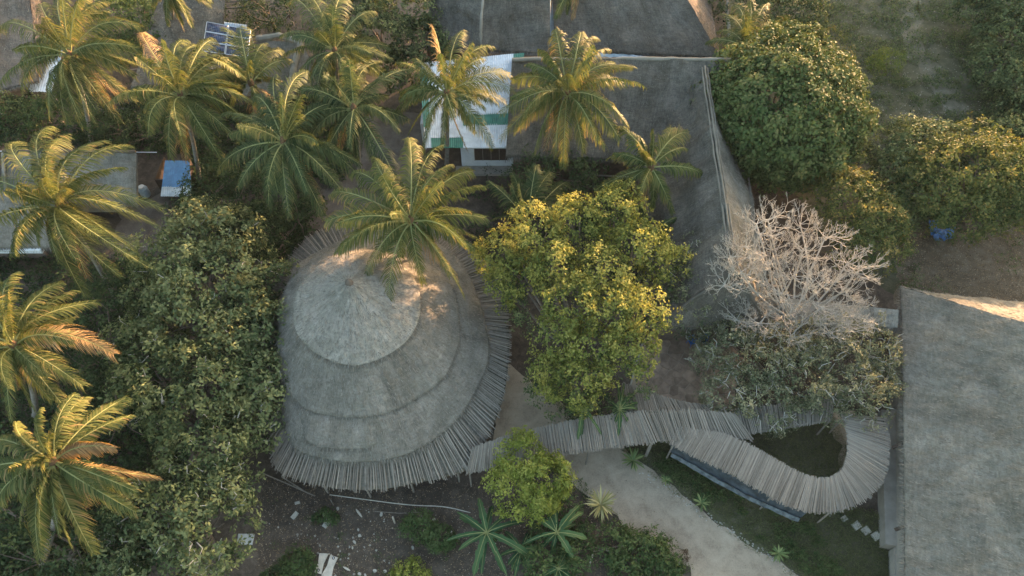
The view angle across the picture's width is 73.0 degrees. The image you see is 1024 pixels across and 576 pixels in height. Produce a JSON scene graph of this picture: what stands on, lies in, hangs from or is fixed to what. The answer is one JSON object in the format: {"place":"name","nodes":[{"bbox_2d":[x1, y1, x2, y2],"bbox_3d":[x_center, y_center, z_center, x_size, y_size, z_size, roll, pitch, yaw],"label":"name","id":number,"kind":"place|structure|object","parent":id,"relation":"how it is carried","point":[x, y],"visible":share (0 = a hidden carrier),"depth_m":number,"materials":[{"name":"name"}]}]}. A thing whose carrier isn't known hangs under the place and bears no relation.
{"place":"outdoors","nodes":[
{"label":"outdoors","id":0,"kind":"place"},
{"bbox_2d":[0,0,898,575],"bbox_3d":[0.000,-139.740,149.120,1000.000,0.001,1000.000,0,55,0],"label":"ground","id":1,"kind":"structure","parent":0,"point":[430,500],"depth_m":46.50,"materials":[{"name":"soil"}]},
{"bbox_2d":[0,0,51,113],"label":"thatched house","id":2,"kind":"structure","parent":1,"relation":"on","point":[23,10],"depth_m":61.45,"materials":[{"name":"wicker"}]},
{"bbox_2d":[5,269,49,439],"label":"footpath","id":3,"kind":"structure","parent":1,"relation":"on","point":[25,288],"depth_m":51.19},
{"bbox_2d":[0,88,59,152],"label":"shrub","id":4,"kind":"object","parent":1,"relation":"on","point":[12,135],"visible":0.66,"depth_m":58.41,"materials":[{"name":"green plant"}]},
{"bbox_2d":[0,191,63,257],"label":"roof","id":5,"kind":"structure","parent":1,"relation":"on","point":[35,251],"depth_m":49.99,"materials":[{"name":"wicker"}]},
{"bbox_2d":[29,50,62,101],"bbox_3d":[-41.609,-18.969,62.758,2.195,2.944,6.039,-7,55,-5],"label":"lean to roof","id":6,"kind":"object","parent":1,"relation":"on","point":[41,86],"visible":0.23,"depth_m":61.05,"materials":[{"name":"white metal"}]},
{"bbox_2d":[0,92,104,148],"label":"leafy tree","id":7,"kind":"object","parent":1,"relation":"on","point":[38,102],"visible":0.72,"depth_m":57.72,"materials":[{"name":"green plant"}]},
{"bbox_2d":[0,271,119,428],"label":"coconut palm","id":8,"kind":"object","parent":1,"relation":"on","point":[28,330],"visible":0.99,"depth_m":37.83,"materials":[{"name":"green plant"}]},
{"bbox_2d":[0,149,138,211],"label":"thatched house","id":9,"kind":"structure","parent":1,"relation":"on","point":[128,179],"depth_m":52.91,"materials":[{"name":"wicker"}]},
{"bbox_2d":[0,0,154,148],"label":"coconut palm","id":10,"kind":"object","parent":1,"relation":"on","point":[70,63],"visible":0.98,"depth_m":51.52,"materials":[{"name":"green plant"}]},
{"bbox_2d":[0,452,155,575],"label":"leafy tree","id":11,"kind":"object","parent":1,"relation":"on","point":[70,557],"visible":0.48,"depth_m":37.24,"materials":[{"name":"green plant"}]},
{"bbox_2d":[0,392,161,570],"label":"coconut palm","id":12,"kind":"object","parent":1,"relation":"on","point":[57,483],"visible":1,"depth_m":33.57,"materials":[{"name":"green plant"}]},
{"bbox_2d":[0,249,164,575],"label":"undergrowth","id":13,"kind":"object","parent":1,"relation":"on","point":[6,560],"visible":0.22,"depth_m":45.41,"materials":[{"name":"green plant"}]},
{"bbox_2d":[0,126,166,299],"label":"coconut palm","id":14,"kind":"object","parent":1,"relation":"on","point":[55,193],"visible":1,"depth_m":43.27,"materials":[{"name":"green plant"}]},
{"bbox_2d":[35,255,173,480],"bbox_3d":[-25.903,4.542,44.932,10.036,5.635,16.162,0,55,0],"label":"leafy tree","id":15,"kind":"object","parent":1,"relation":"on","point":[111,304],"visible":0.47,"depth_m":44.32,"materials":[{"name":"green plant"}]},
{"bbox_2d":[81,0,165,72],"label":"leafy tree","id":16,"kind":"object","parent":1,"relation":"on","point":[127,6],"visible":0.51,"depth_m":62.15,"materials":[{"name":"green plant"}]},
{"bbox_2d":[69,88,202,159],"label":"leafy tree","id":17,"kind":"object","parent":1,"relation":"on","point":[131,132],"visible":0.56,"depth_m":57.64,"materials":[{"name":"green plant"}]},
{"bbox_2d":[111,193,171,264],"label":"footpath","id":18,"kind":"structure","parent":1,"relation":"on","point":[127,225],"depth_m":54.91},
{"bbox_2d":[76,401,266,575],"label":"leafy tree","id":19,"kind":"object","parent":1,"relation":"on","point":[197,529],"visible":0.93,"depth_m":37.30,"materials":[{"name":"green plant"}]},
{"bbox_2d":[154,156,195,196],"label":"blue shed","id":20,"kind":"structure","parent":1,"relation":"on","point":[168,176],"depth_m":54.72,"materials":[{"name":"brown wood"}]},
{"bbox_2d":[108,32,256,183],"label":"coconut palm","id":21,"kind":"object","parent":1,"relation":"on","point":[195,80],"visible":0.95,"depth_m":49.48,"materials":[{"name":"green plant"}]},
{"bbox_2d":[151,0,213,29],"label":"coconut palm","id":22,"kind":"object","parent":1,"relation":"on","point":[172,7],"visible":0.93,"depth_m":57.88,"materials":[{"name":"green plant"}]},
{"bbox_2d":[126,0,248,94],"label":"thatched house","id":23,"kind":"structure","parent":1,"relation":"on","point":[201,16],"depth_m":62.02,"materials":[{"name":"wicker"}]},
{"bbox_2d":[92,254,299,465],"bbox_3d":[-19.293,4.525,43.805,12.727,7.727,14.361,-9,56,-6],"label":"leafy tree","id":24,"kind":"object","parent":1,"relation":"on","point":[240,380],"visible":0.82,"depth_m":40.97,"materials":[{"name":"green plant"}]},
{"bbox_2d":[115,192,289,385],"bbox_3d":[-20.390,-0.518,46.456,11.811,9.157,14.650,0,55,0],"label":"leafy tree","id":25,"kind":"object","parent":1,"relation":"on","point":[173,298],"visible":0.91,"depth_m":44.64,"materials":[{"name":"green plant"}]},
{"bbox_2d":[70,64,362,260],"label":"undergrowth","id":26,"kind":"object","parent":1,"relation":"on","point":[219,138],"visible":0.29,"depth_m":58.67,"materials":[{"name":"green plant"}]},
{"bbox_2d":[160,149,296,259],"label":"leafy tree","id":27,"kind":"object","parent":1,"relation":"on","point":[233,185],"visible":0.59,"depth_m":51.14,"materials":[{"name":"green plant"}]},
{"bbox_2d":[202,22,254,98],"bbox_3d":[-24.136,-19.494,60.875,4.555,6.632,2.545,10,56,7],"label":"solar array","id":28,"kind":"object","parent":1,"relation":"on","point":[214,31],"visible":0.53,"depth_m":58.68,"materials":[{"name":"glass"}]},
{"bbox_2d":[210,25,294,120],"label":"coconut palm","id":29,"kind":"object","parent":1,"relation":"on","point":[257,76],"visible":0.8,"depth_m":52.07,"materials":[{"name":"green plant"}]},
{"bbox_2d":[224,0,323,48],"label":"leafy tree","id":30,"kind":"object","parent":1,"relation":"on","point":[244,17],"visible":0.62,"depth_m":63.09,"materials":[{"name":"green plant"}]},
{"bbox_2d":[259,560,289,575],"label":"shrub","id":31,"kind":"object","parent":1,"relation":"on","point":[277,568],"visible":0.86,"depth_m":38.99,"materials":[{"name":"green plant"}]},
{"bbox_2d":[238,32,319,102],"bbox_3d":[-20.353,-18.214,60.210,7.555,6.252,4.836,0,55,0],"label":"thatched hut","id":32,"kind":"object","parent":1,"relation":"on","point":[299,61],"visible":0.41,"depth_m":59.08,"materials":[{"name":"plant"}]},
{"bbox_2d":[246,190,327,277],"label":"leafy tree","id":33,"kind":"object","parent":1,"relation":"on","point":[298,220],"visible":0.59,"depth_m":51.34,"materials":[{"name":"green plant"}]},
{"bbox_2d":[218,69,361,219],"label":"coconut palm","id":34,"kind":"object","parent":1,"relation":"on","point":[283,154],"visible":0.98,"depth_m":46.93,"materials":[{"name":"green plant"}]},
{"bbox_2d":[274,541,318,575],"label":"shrub","id":35,"kind":"object","parent":1,"relation":"on","point":[308,555],"visible":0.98,"depth_m":39.28,"materials":[{"name":"green plant"}]},
{"bbox_2d":[308,505,340,525],"bbox_3d":[-11.161,13.582,41.291,1.906,1.068,1.228,6,55,4],"label":"shrub","id":36,"kind":"object","parent":1,"relation":"on","point":[329,514],"visible":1,"depth_m":41.15,"materials":[{"name":"green plant"}]},
{"bbox_2d":[279,0,393,93],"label":"coconut palm","id":37,"kind":"object","parent":1,"relation":"on","point":[348,49],"visible":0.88,"depth_m":53.11,"materials":[{"name":"green plant"}]},
{"bbox_2d":[306,112,429,230],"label":"yard","id":38,"kind":"structure","parent":1,"relation":"on","point":[395,143],"depth_m":59.07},
{"bbox_2d":[296,59,416,188],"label":"coconut palm","id":39,"kind":"object","parent":38,"relation":"on","point":[342,114],"visible":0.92,"depth_m":48.70,"materials":[{"name":"green plant"}]},
{"bbox_2d":[321,0,451,105],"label":"leafy tree","id":40,"kind":"object","parent":1,"relation":"on","point":[409,29],"visible":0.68,"depth_m":59.04,"materials":[{"name":"green plant"}]},
{"bbox_2d":[262,217,511,497],"bbox_3d":[-8.573,1.980,44.449,17.172,8.907,21.250,0,55,0],"label":"thatched hut","id":41,"kind":"object","parent":1,"relation":"on","point":[407,387],"visible":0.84,"depth_m":41.44,"materials":[{"name":"wicker"}]},
{"bbox_2d":[322,137,489,302],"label":"coconut palm","id":42,"kind":"object","parent":1,"relation":"on","point":[404,232],"visible":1,"depth_m":42.91,"materials":[{"name":"green plant"}]},
{"bbox_2d":[386,554,432,575],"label":"shrub","id":43,"kind":"object","parent":1,"relation":"on","point":[407,567],"visible":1,"depth_m":39.21,"materials":[{"name":"green plant"}]},
{"bbox_2d":[395,506,439,546],"bbox_3d":[-5.534,14.020,40.449,2.634,1.865,2.184,-23,58,-16],"label":"shrub","id":44,"kind":"object","parent":1,"relation":"on","point":[411,519],"visible":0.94,"depth_m":40.21,"materials":[{"name":"green plant"}]},
{"bbox_2d":[255,477,613,575],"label":"leaf litter","id":45,"kind":"object","parent":1,"relation":"on","point":[305,538],"visible":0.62,"depth_m":41.13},
{"bbox_2d":[419,521,459,555],"bbox_3d":[-4.158,14.525,40.213,2.108,1.676,2.061,-32,61,-20],"label":"shrub","id":46,"kind":"object","parent":1,"relation":"on","point":[445,545],"visible":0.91,"depth_m":39.91,"materials":[{"name":"green plant"}]},
{"bbox_2d":[388,24,517,169],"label":"coconut palm","id":47,"kind":"object","parent":1,"relation":"on","point":[455,96],"visible":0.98,"depth_m":50.14,"materials":[{"name":"green plant"}]},
{"bbox_2d":[420,53,523,175],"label":"metal roofed house","id":48,"kind":"structure","parent":1,"relation":"on","point":[477,156],"depth_m":56.92,"materials":[{"name":"white metal"}]},
{"bbox_2d":[474,149,507,160],"bbox_3d":[-1.730,-11.004,57.085,2.765,1.300,0.090,0,55,0],"label":"window","id":49,"kind":"structure","parent":48,"relation":"in","point":[479,154],"depth_m":57.05,"materials":[{"name":"brown wood"}]},
{"bbox_2d":[420,0,549,61],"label":"thatched house","id":50,"kind":"structure","parent":1,"relation":"on","point":[511,26],"depth_m":59.97,"materials":[{"name":"plant"}]},
{"bbox_2d":[446,498,531,575],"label":"banana plant","id":51,"kind":"object","parent":1,"relation":"on","point":[485,534],"visible":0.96,"depth_m":39.05,"materials":[{"name":"green plant"}]},
{"bbox_2d":[501,531,547,575],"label":"banana plant","id":52,"kind":"object","parent":1,"relation":"on","point":[513,559],"visible":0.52,"depth_m":39.30,"materials":[{"name":"green plant"}]},
{"bbox_2d":[478,425,577,528],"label":"leafy tree","id":53,"kind":"object","parent":1,"relation":"on","point":[522,475],"visible":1,"depth_m":39.03,"materials":[{"name":"green plant"}]},
{"bbox_2d":[421,163,642,305],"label":"undergrowth","id":54,"kind":"object","parent":1,"relation":"on","point":[491,215],"visible":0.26,"depth_m":54.55,"materials":[{"name":"green plant"}]},
{"bbox_2d":[486,163,584,251],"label":"coconut palm","id":55,"kind":"object","parent":1,"relation":"on","point":[533,186],"visible":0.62,"depth_m":49.15,"materials":[{"name":"green plant"}]},
{"bbox_2d":[522,503,586,557],"bbox_3d":[2.558,13.786,40.249,3.853,2.273,3.373,13,56,9],"label":"banana plant","id":56,"kind":"object","parent":1,"relation":"on","point":[551,523],"visible":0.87,"depth_m":39.24,"materials":[{"name":"green plant"}]},
{"bbox_2d":[511,494,603,575],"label":"shrub","id":57,"kind":"object","parent":1,"relation":"on","point":[576,561],"visible":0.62,"depth_m":39.20,"materials":[{"name":"green plant"}]},
{"bbox_2d":[466,411,653,486],"bbox_3d":[2.764,9.884,42.639,11.515,2.806,2.329,-8,55,-6],"label":"pole canopy","id":58,"kind":"object","parent":1,"relation":"on","point":[565,440],"visible":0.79,"depth_m":41.71,"materials":[{"name":"grey wood"}]},
{"bbox_2d":[497,142,622,226],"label":"leafy tree","id":59,"kind":"object","parent":1,"relation":"on","point":[592,174],"visible":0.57,"depth_m":53.82,"materials":[{"name":"green plant"}]},
{"bbox_2d":[539,550,583,575],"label":"banana plant","id":60,"kind":"object","parent":1,"relation":"on","point":[557,570],"visible":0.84,"depth_m":38.81,"materials":[{"name":"green plant"}]},
{"bbox_2d":[552,0,578,20],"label":"coconut palm","id":61,"kind":"object","parent":1,"relation":"on","point":[565,3],"visible":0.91,"depth_m":57.91,"materials":[{"name":"green plant"}]},
{"bbox_2d":[497,27,646,172],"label":"coconut palm","id":62,"kind":"object","parent":1,"relation":"on","point":[581,79],"visible":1,"depth_m":49.01,"materials":[{"name":"green plant"}]},
{"bbox_2d":[468,177,696,419],"bbox_3d":[5.577,0.739,45.012,13.360,9.966,14.665,-21,58,-14],"label":"leafy tree","id":63,"kind":"object","parent":1,"relation":"on","point":[577,356],"visible":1,"depth_m":42.41,"materials":[{"name":"green plant"}]},
{"bbox_2d":[497,219,680,423],"bbox_3d":[5.318,2.093,45.986,12.601,6.775,15.110,0,55,0],"label":"leafy tree","id":64,"kind":"object","parent":1,"relation":"on","point":[518,320],"visible":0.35,"depth_m":44.40,"materials":[{"name":"green plant"}]},
{"bbox_2d":[585,483,615,519],"bbox_3d":[5.198,12.974,40.982,1.915,1.976,2.128,39,63,24],"label":"yucca","id":65,"kind":"object","parent":1,"relation":"on","point":[602,503],"visible":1,"depth_m":40.48,"materials":[{"name":"green plant"}]},
{"bbox_2d":[602,383,637,435],"bbox_3d":[6.708,8.038,43.632,2.228,3.314,3.425,31,61,20],"label":"banana plant","id":66,"kind":"object","parent":1,"relation":"on","point":[620,410],"visible":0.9,"depth_m":42.48,"materials":[{"name":"green plant"}]},
{"bbox_2d":[505,56,769,340],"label":"thatched house","id":67,"kind":"structure","parent":1,"relation":"on","point":[712,199],"depth_m":51.23,"materials":[{"name":"wicker"}]},
{"bbox_2d":[596,518,685,575],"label":"shrub","id":68,"kind":"object","parent":1,"relation":"on","point":[613,560],"visible":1,"depth_m":39.06,"materials":[{"name":"green plant"}]},
{"bbox_2d":[552,0,730,57],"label":"thatched house","id":69,"kind":"structure","parent":1,"relation":"on","point":[669,28],"depth_m":61.41,"materials":[{"name":"wicker"}]},
{"bbox_2d":[594,124,702,215],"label":"coconut palm","id":70,"kind":"object","parent":1,"relation":"on","point":[649,175],"visible":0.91,"depth_m":48.21,"materials":[{"name":"green plant"}]},
{"bbox_2d":[639,203,676,241],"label":"coconut palm","id":71,"kind":"object","parent":1,"relation":"on","point":[668,221],"visible":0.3,"depth_m":48.46,"materials":[{"name":"green plant"}]},
{"bbox_2d":[618,382,710,412],"bbox_3d":[9.662,7.519,44.296,5.284,2.805,2.425,0,55,0],"label":"pole canopy","id":72,"kind":"object","parent":1,"relation":"on","point":[655,402],"visible":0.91,"depth_m":43.19,"materials":[{"name":"grey wood"}]},
{"bbox_2d":[638,408,753,456],"bbox_3d":[11.180,9.116,43.145,6.902,2.859,2.224,0,55,0],"label":"pole canopy","id":73,"kind":"object","parent":1,"relation":"on","point":[663,426],"visible":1,"depth_m":42.22,"materials":[{"name":"grey wood"}]},
{"bbox_2d":[649,231,754,342],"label":"leafy tree","id":74,"kind":"object","parent":1,"relation":"on","point":[690,274],"visible":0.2,"depth_m":45.43,"materials":[{"name":"green plant"}]},
{"bbox_2d":[705,0,791,47],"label":"coconut palm","id":75,"kind":"object","parent":1,"relation":"on","point":[745,27],"visible":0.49,"depth_m":58.84,"materials":[{"name":"green plant"}]},
{"bbox_2d":[684,310,908,440],"bbox_3d":[18.284,5.015,44.354,14.109,5.965,9.737,0,55,0],"label":"leafy tree","id":76,"kind":"object","parent":1,"relation":"on","point":[867,367],"visible":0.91,"depth_m":43.03,"materials":[{"name":"green plant"}]},
{"bbox_2d":[704,195,889,359],"bbox_3d":[18.524,-0.468,45.761,11.426,9.945,11.004,20,57,13],"label":"bare tree","id":77,"kind":"object","parent":1,"relation":"on","point":[784,306],"visible":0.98,"depth_m":44.18,"materials":[{"name":"beige plant"}]},
{"bbox_2d":[758,296,898,341],"bbox_3d":[21.234,2.652,47.332,9.170,3.414,2.274,4,55,3],"label":"thatched lean to","id":78,"kind":"object","parent":1,"relation":"on","point":[891,320],"visible":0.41,"depth_m":46.33,"materials":[{"name":"plant"}]},
{"bbox_2d":[829,411,854,469],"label":"footpath","id":79,"kind":"structure","parent":1,"relation":"on","point":[842,431],"depth_m":44.64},
{"bbox_2d":[875,286,1023,575],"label":"thatched hall","id":80,"kind":"structure","parent":1,"relation":"on","point":[950,492],"depth_m":39.83,"materials":[{"name":"wicker"}]},
{"bbox_2d":[493,364,797,575],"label":"sand path","id":81,"kind":"structure","parent":0,"point":[712,547],"depth_m":42.12,"materials":[{"name":"beige sand"}]},
{"bbox_2d":[564,403,601,439],"bbox_3d":[4.238,8.527,43.355,1.625,3.207,3.004,-16,57,-11],"label":"banana plant","id":82,"kind":"object","parent":81,"relation":"on","point":[580,427],"visible":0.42,"depth_m":41.83,"materials":[{"name":"green plant"}]},
{"bbox_2d":[570,475,693,575],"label":"weeds","id":83,"kind":"object","parent":81,"relation":"on","point":[586,489],"visible":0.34,"depth_m":41.53,"materials":[{"name":"green plant"}]},
{"bbox_2d":[642,465,795,574],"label":"weeds","id":84,"kind":"object","parent":81,"relation":"on","point":[721,521],"visible":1,"depth_m":41.41,"materials":[{"name":"green plant"}]},
{"bbox_2d":[629,336,744,413],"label":"patio","id":85,"kind":"structure","parent":0,"point":[676,377],"depth_m":47.08,"materials":[{"name":"grey concrete"}]},
{"bbox_2d":[620,441,889,575],"bbox_3d":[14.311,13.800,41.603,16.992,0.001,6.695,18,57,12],"label":"lawn","id":86,"kind":"structure","parent":0,"point":[852,545],"depth_m":41.25,"materials":[{"name":"green plant"}]},
{"bbox_2d":[622,446,644,471],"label":"agave","id":87,"kind":"object","parent":86,"relation":"on","point":[633,457],"visible":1,"depth_m":43.28,"materials":[{"name":"green plant"}]},
{"bbox_2d":[666,413,890,523],"bbox_3d":[16.335,10.975,41.968,13.724,2.654,6.186,0,55,0],"label":"pole canopy","id":88,"kind":"object","parent":86,"relation":"on","point":[857,477],"visible":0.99,"depth_m":40.77,"materials":[{"name":"grey wood"}]},
{"bbox_2d":[670,445,807,521],"bbox_3d":[13.134,11.591,40.987,8.371,1.042,0.630,25,59,17],"label":"hanging tarp","id":89,"kind":"object","parent":88,"relation":"hanging from","point":[739,488],"visible":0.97,"depth_m":41.08,"materials":[{"name":"fabric"}]},
{"bbox_2d":[731,404,842,477],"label":"lawn island","id":90,"kind":"structure","parent":0,"point":[816,444],"depth_m":44.14,"materials":[{"name":"green plant"}]},
{"bbox_2d":[735,398,833,439],"bbox_3d":[17.161,8.560,43.723,6.473,2.548,1.847,-7,55,-5],"label":"pole canopy","id":91,"kind":"object","parent":90,"relation":"on","point":[809,418],"visible":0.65,"depth_m":42.73,"materials":[{"name":"grey wood"}]},
{"bbox_2d":[741,414,846,478],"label":"grass","id":92,"kind":"structure","parent":90,"relation":"on","point":[806,460],"depth_m":43.99,"materials":[{"name":"green plant"}]},
{"bbox_2d":[724,0,1023,293],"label":"hillside","id":93,"kind":"structure","parent":0,"point":[890,282],"depth_m":64.81,"materials":[{"name":"green plant"}]},
{"bbox_2d":[707,0,834,34],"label":"leafy tree","id":94,"kind":"object","parent":93,"relation":"on","point":[808,4],"visible":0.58,"depth_m":64.34,"materials":[{"name":"green plant"}]},
{"bbox_2d":[689,16,882,199],"bbox_3d":[22.036,-14.922,54.897,15.073,11.850,17.456,34,62,21],"label":"leafy tree","id":95,"kind":"object","parent":93,"relation":"on","point":[795,59],"visible":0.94,"depth_m":50.51,"materials":[{"name":"green plant"}]},
{"bbox_2d":[824,21,858,60],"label":"shrub","id":96,"kind":"object","parent":93,"relation":"on","point":[843,40],"visible":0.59,"depth_m":65.51,"materials":[{"name":"green plant"}]},
{"bbox_2d":[800,163,918,277],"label":"leafy tree","id":97,"kind":"object","parent":93,"relation":"on","point":[857,210],"visible":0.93,"depth_m":49.52,"materials":[{"name":"green plant"}]},
{"bbox_2d":[864,45,907,76],"bbox_3d":[34.721,-20.993,64.312,3.712,2.967,3.543,0,55,0],"label":"shrub","id":98,"kind":"object","parent":93,"relation":"on","point":[881,63],"visible":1,"depth_m":64.05,"materials":[{"name":"green plant"}]},
{"bbox_2d":[798,0,1023,221],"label":"scrub","id":99,"kind":"object","parent":93,"relation":"on","point":[916,61],"visible":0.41,"depth_m":66.75,"materials":[{"name":"green plant"}]},
{"bbox_2d":[859,110,975,237],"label":"leafy tree","id":100,"kind":"object","parent":93,"relation":"on","point":[904,136],"visible":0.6,"depth_m":53.19,"materials":[{"name":"green plant"}]},
{"bbox_2d":[888,111,1023,248],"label":"leafy tree","id":101,"kind":"object","parent":93,"relation":"on","point":[995,198],"visible":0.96,"depth_m":50.55,"materials":[{"name":"green plant"}]},
{"bbox_2d":[893,218,1023,303],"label":"dirt clearing","id":102,"kind":"structure","parent":93,"relation":"on","point":[980,273],"depth_m":52.46,"materials":[{"name":"brown soil"}]},
{"bbox_2d":[896,220,1023,300],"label":"leaf litter","id":103,"kind":"object","parent":102,"relation":"on","point":[966,266],"visible":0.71,"depth_m":52.34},
{"bbox_2d":[944,0,1023,112],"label":"leafy tree","id":104,"kind":"object","parent":93,"relation":"on","point":[1007,17],"visible":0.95,"depth_m":61.57,"materials":[{"name":"green plant"}]},
{"bbox_2d":[965,0,1023,166],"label":"scrub","id":105,"kind":"object","parent":93,"relation":"on","point":[980,96],"visible":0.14,"depth_m":65.05,"materials":[{"name":"green plant"}]},
{"bbox_2d":[975,85,1023,213],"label":"leafy tree","id":106,"kind":"object","parent":93,"relation":"on","point":[1012,121],"visible":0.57,"depth_m":56.70,"materials":[{"name":"green plant"}]},
{"bbox_2d":[899,0,974,135],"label":"path","id":107,"kind":"structure","parent":0,"point":[952,103],"depth_m":65.90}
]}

